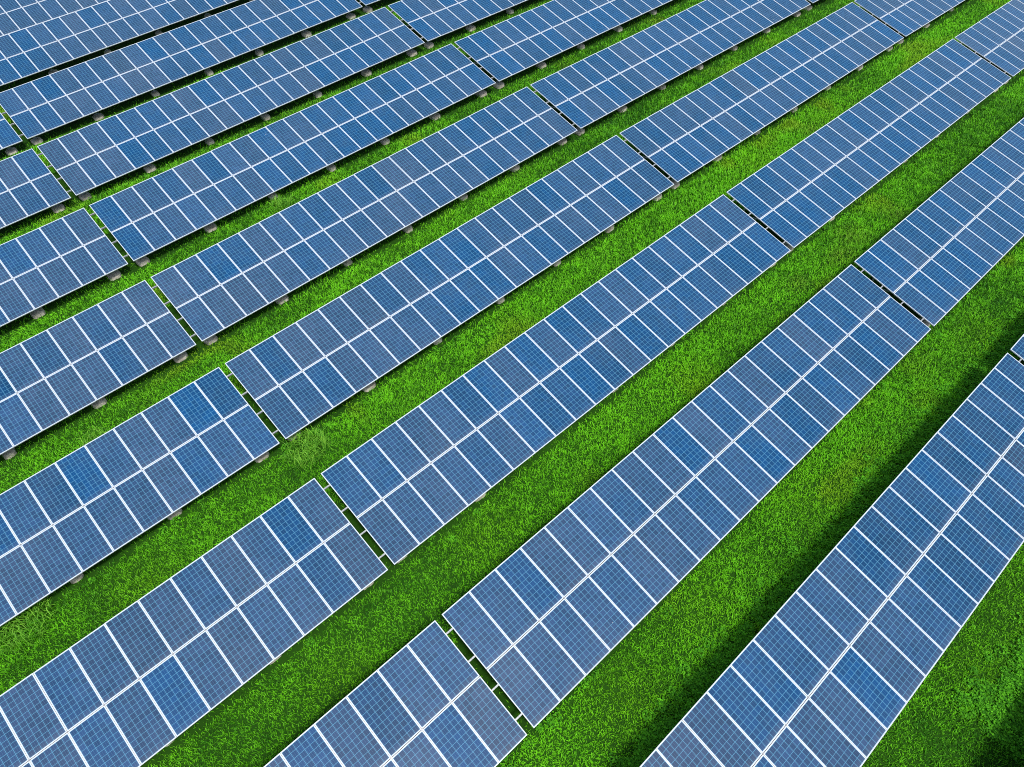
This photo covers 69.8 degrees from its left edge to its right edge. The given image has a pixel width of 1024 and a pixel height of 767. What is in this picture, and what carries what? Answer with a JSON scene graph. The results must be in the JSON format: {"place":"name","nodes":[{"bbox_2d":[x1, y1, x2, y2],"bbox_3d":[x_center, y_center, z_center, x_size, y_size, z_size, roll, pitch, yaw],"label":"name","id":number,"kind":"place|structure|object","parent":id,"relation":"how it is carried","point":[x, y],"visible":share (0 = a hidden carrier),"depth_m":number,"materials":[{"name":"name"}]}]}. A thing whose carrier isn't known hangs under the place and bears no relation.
{"place":"outdoors","nodes":[
{"label":"outdoors","id":0,"kind":"place"},
{"bbox_2d":[0,0,1023,766],"bbox_3d":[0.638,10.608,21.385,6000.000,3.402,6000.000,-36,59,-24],"label":"ground","id":1,"kind":"structure","parent":0,"point":[546,450],"depth_m":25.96,"materials":[{"name":"plant"}]},
{"bbox_2d":[0,113,21,154],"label":"solar table","id":2,"kind":"object","parent":1,"relation":"on","point":[9,136],"visible":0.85,"depth_m":38.21,"materials":[{"name":"glass"}]},
{"bbox_2d":[0,595,58,658],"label":"tall grass tuft","id":3,"kind":"object","parent":1,"relation":"on","point":[13,632],"visible":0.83,"depth_m":22.17,"materials":[{"name":"green plant"}]},
{"bbox_2d":[0,149,70,228],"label":"solar table","id":4,"kind":"object","parent":1,"relation":"on","point":[29,184],"visible":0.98,"depth_m":35.03,"materials":[{"name":"glass"}]},
{"bbox_2d":[0,0,107,35],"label":"solar table","id":5,"kind":"object","parent":1,"relation":"on","point":[16,15],"visible":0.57,"depth_m":46.89,"materials":[{"name":"glass"}]},
{"bbox_2d":[0,208,127,326],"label":"solar table","id":6,"kind":"object","parent":1,"relation":"on","point":[61,256],"visible":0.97,"depth_m":31.57,"materials":[{"name":"glass"}]},
{"bbox_2d":[74,425,108,448],"bbox_3d":[-15.194,2.002,26.636,1.552,0.537,1.294,6,52,7],"label":"tall grass tuft","id":7,"kind":"object","parent":1,"relation":"on","point":[96,436],"visible":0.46,"depth_m":26.76,"materials":[{"name":"green plant"}]},
{"bbox_2d":[0,280,195,458],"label":"solar table","id":8,"kind":"object","parent":1,"relation":"on","point":[144,320],"visible":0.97,"depth_m":28.04,"materials":[{"name":"glass"}]},
{"bbox_2d":[0,0,252,85],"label":"solar table","id":9,"kind":"object","parent":1,"relation":"on","point":[36,48],"visible":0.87,"depth_m":44.60,"materials":[{"name":"glass"}]},
{"bbox_2d":[0,367,279,625],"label":"solar table","id":10,"kind":"object","parent":1,"relation":"on","point":[38,561],"visible":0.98,"depth_m":24.39,"materials":[{"name":"glass"}]},
{"bbox_2d":[0,0,361,144],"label":"solar table","id":11,"kind":"object","parent":1,"relation":"on","point":[83,89],"visible":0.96,"depth_m":42.14,"materials":[{"name":"glass"}]},
{"bbox_2d":[0,478,387,766],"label":"solar table","id":12,"kind":"object","parent":1,"relation":"on","point":[71,689],"visible":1,"depth_m":21.00,"materials":[{"name":"glass"}]},
{"bbox_2d":[37,7,424,200],"bbox_3d":[-14.445,-15.631,40.792,21.482,1.723,3.967,-36,72,-24],"label":"solar table","id":13,"kind":"object","parent":1,"relation":"on","point":[106,150],"visible":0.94,"depth_m":39.35,"materials":[{"name":"glass"}]},
{"bbox_2d":[267,192,294,211],"bbox_3d":[-10.982,-8.689,34.997,1.375,0.636,1.525,-36,59,-24],"label":"tall grass tuft","id":14,"kind":"object","parent":1,"relation":"on","point":[281,204],"visible":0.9,"depth_m":35.05,"materials":[{"name":"green plant"}]},
{"bbox_2d":[89,44,495,266],"bbox_3d":[-10.122,-11.978,37.756,21.482,1.723,3.967,-36,72,-24],"label":"solar table","id":15,"kind":"object","parent":1,"relation":"on","point":[143,219],"visible":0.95,"depth_m":36.26,"materials":[{"name":"glass"}]},
{"bbox_2d":[279,426,334,469],"bbox_3d":[-7.357,2.224,26.113,2.146,0.611,2.275,-36,59,-24],"label":"tall grass tuft","id":16,"kind":"object","parent":1,"relation":"on","point":[306,456],"visible":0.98,"depth_m":26.12,"materials":[{"name":"green plant"}]},
{"bbox_2d":[151,87,577,344],"bbox_3d":[-5.844,-8.289,34.724,21.482,1.723,3.967,-36,72,-24],"label":"solar table","id":17,"kind":"object","parent":1,"relation":"on","point":[209,293],"visible":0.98,"depth_m":33.16,"materials":[{"name":"glass"}]},
{"bbox_2d":[360,0,379,12],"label":"solar table","id":18,"kind":"object","parent":1,"relation":"on","point":[367,9],"visible":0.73,"depth_m":47.40,"materials":[{"name":"glass"}]},
{"bbox_2d":[264,621,526,766],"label":"solar table","id":19,"kind":"object","parent":1,"relation":"on","point":[347,734],"visible":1,"depth_m":19.46,"materials":[{"name":"glass"}]},
{"bbox_2d":[225,135,673,440],"bbox_3d":[-1.553,-4.650,31.580,21.482,1.723,3.967,-36,72,-24],"label":"solar table","id":20,"kind":"object","parent":1,"relation":"on","point":[298,375],"visible":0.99,"depth_m":29.93,"materials":[{"name":"glass"}]},
{"bbox_2d":[388,0,526,48],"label":"solar table","id":21,"kind":"object","parent":1,"relation":"on","point":[428,20],"visible":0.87,"depth_m":45.49,"materials":[{"name":"glass"}]},
{"bbox_2d":[321,194,790,564],"bbox_3d":[2.785,-0.966,28.505,21.482,1.723,3.967,-36,72,-24],"label":"solar table","id":22,"kind":"object","parent":1,"relation":"on","point":[416,509],"visible":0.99,"depth_m":26.76,"materials":[{"name":"glass"}]},
{"bbox_2d":[454,0,671,88],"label":"solar table","id":23,"kind":"object","parent":1,"relation":"on","point":[505,49],"visible":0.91,"depth_m":43.75,"materials":[{"name":"glass"}]},
{"bbox_2d":[530,0,810,134],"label":"solar table","id":24,"kind":"object","parent":1,"relation":"on","point":[618,77],"visible":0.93,"depth_m":41.86,"materials":[{"name":"glass"}]},
{"bbox_2d":[442,265,930,727],"bbox_3d":[7.040,2.658,25.380,21.482,1.723,3.967,-36,72,-24],"label":"solar table","id":25,"kind":"object","parent":1,"relation":"on","point":[541,669],"visible":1,"depth_m":23.51,"materials":[{"name":"glass"}]},
{"bbox_2d":[619,2,903,188],"bbox_3d":[14.254,-16.036,40.601,21.482,1.723,3.967,-36,72,-25],"label":"solar table","id":26,"kind":"object","parent":1,"relation":"on","point":[677,141],"visible":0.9,"depth_m":39.08,"materials":[{"name":"glass"}]},
{"bbox_2d":[803,0,817,10],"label":"solar table","id":27,"kind":"object","parent":1,"relation":"on","point":[809,7],"visible":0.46,"depth_m":47.73,"materials":[{"name":"metal"}]},
{"bbox_2d":[640,353,1023,766],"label":"solar table","id":28,"kind":"object","parent":1,"relation":"on","point":[741,712],"visible":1,"depth_m":20.97,"materials":[{"name":"glass"}]},
{"bbox_2d":[726,39,1010,252],"bbox_3d":[18.592,-12.352,37.526,21.482,1.723,3.967,-36,72,-25],"label":"solar table","id":29,"kind":"object","parent":1,"relation":"on","point":[960,80],"visible":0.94,"depth_m":35.94,"materials":[{"name":"glass"}]},
{"bbox_2d":[854,0,964,43],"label":"solar table","id":30,"kind":"object","parent":1,"relation":"on","point":[905,18],"visible":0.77,"depth_m":45.42,"materials":[{"name":"glass"}]},
{"bbox_2d":[854,118,1023,326],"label":"solar table","id":31,"kind":"object","parent":1,"relation":"on","point":[934,290],"visible":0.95,"depth_m":31.32,"materials":[{"name":"glass"}]},
{"bbox_2d":[955,0,1023,83],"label":"solar table","id":32,"kind":"object","parent":1,"relation":"on","point":[996,37],"visible":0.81,"depth_m":42.72,"materials":[{"name":"glass"}]},
{"bbox_2d":[1010,334,1023,360],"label":"solar table","id":33,"kind":"object","parent":1,"relation":"on","point":[1017,348],"visible":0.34,"depth_m":26.53,"materials":[{"name":"glass"}]}
]}

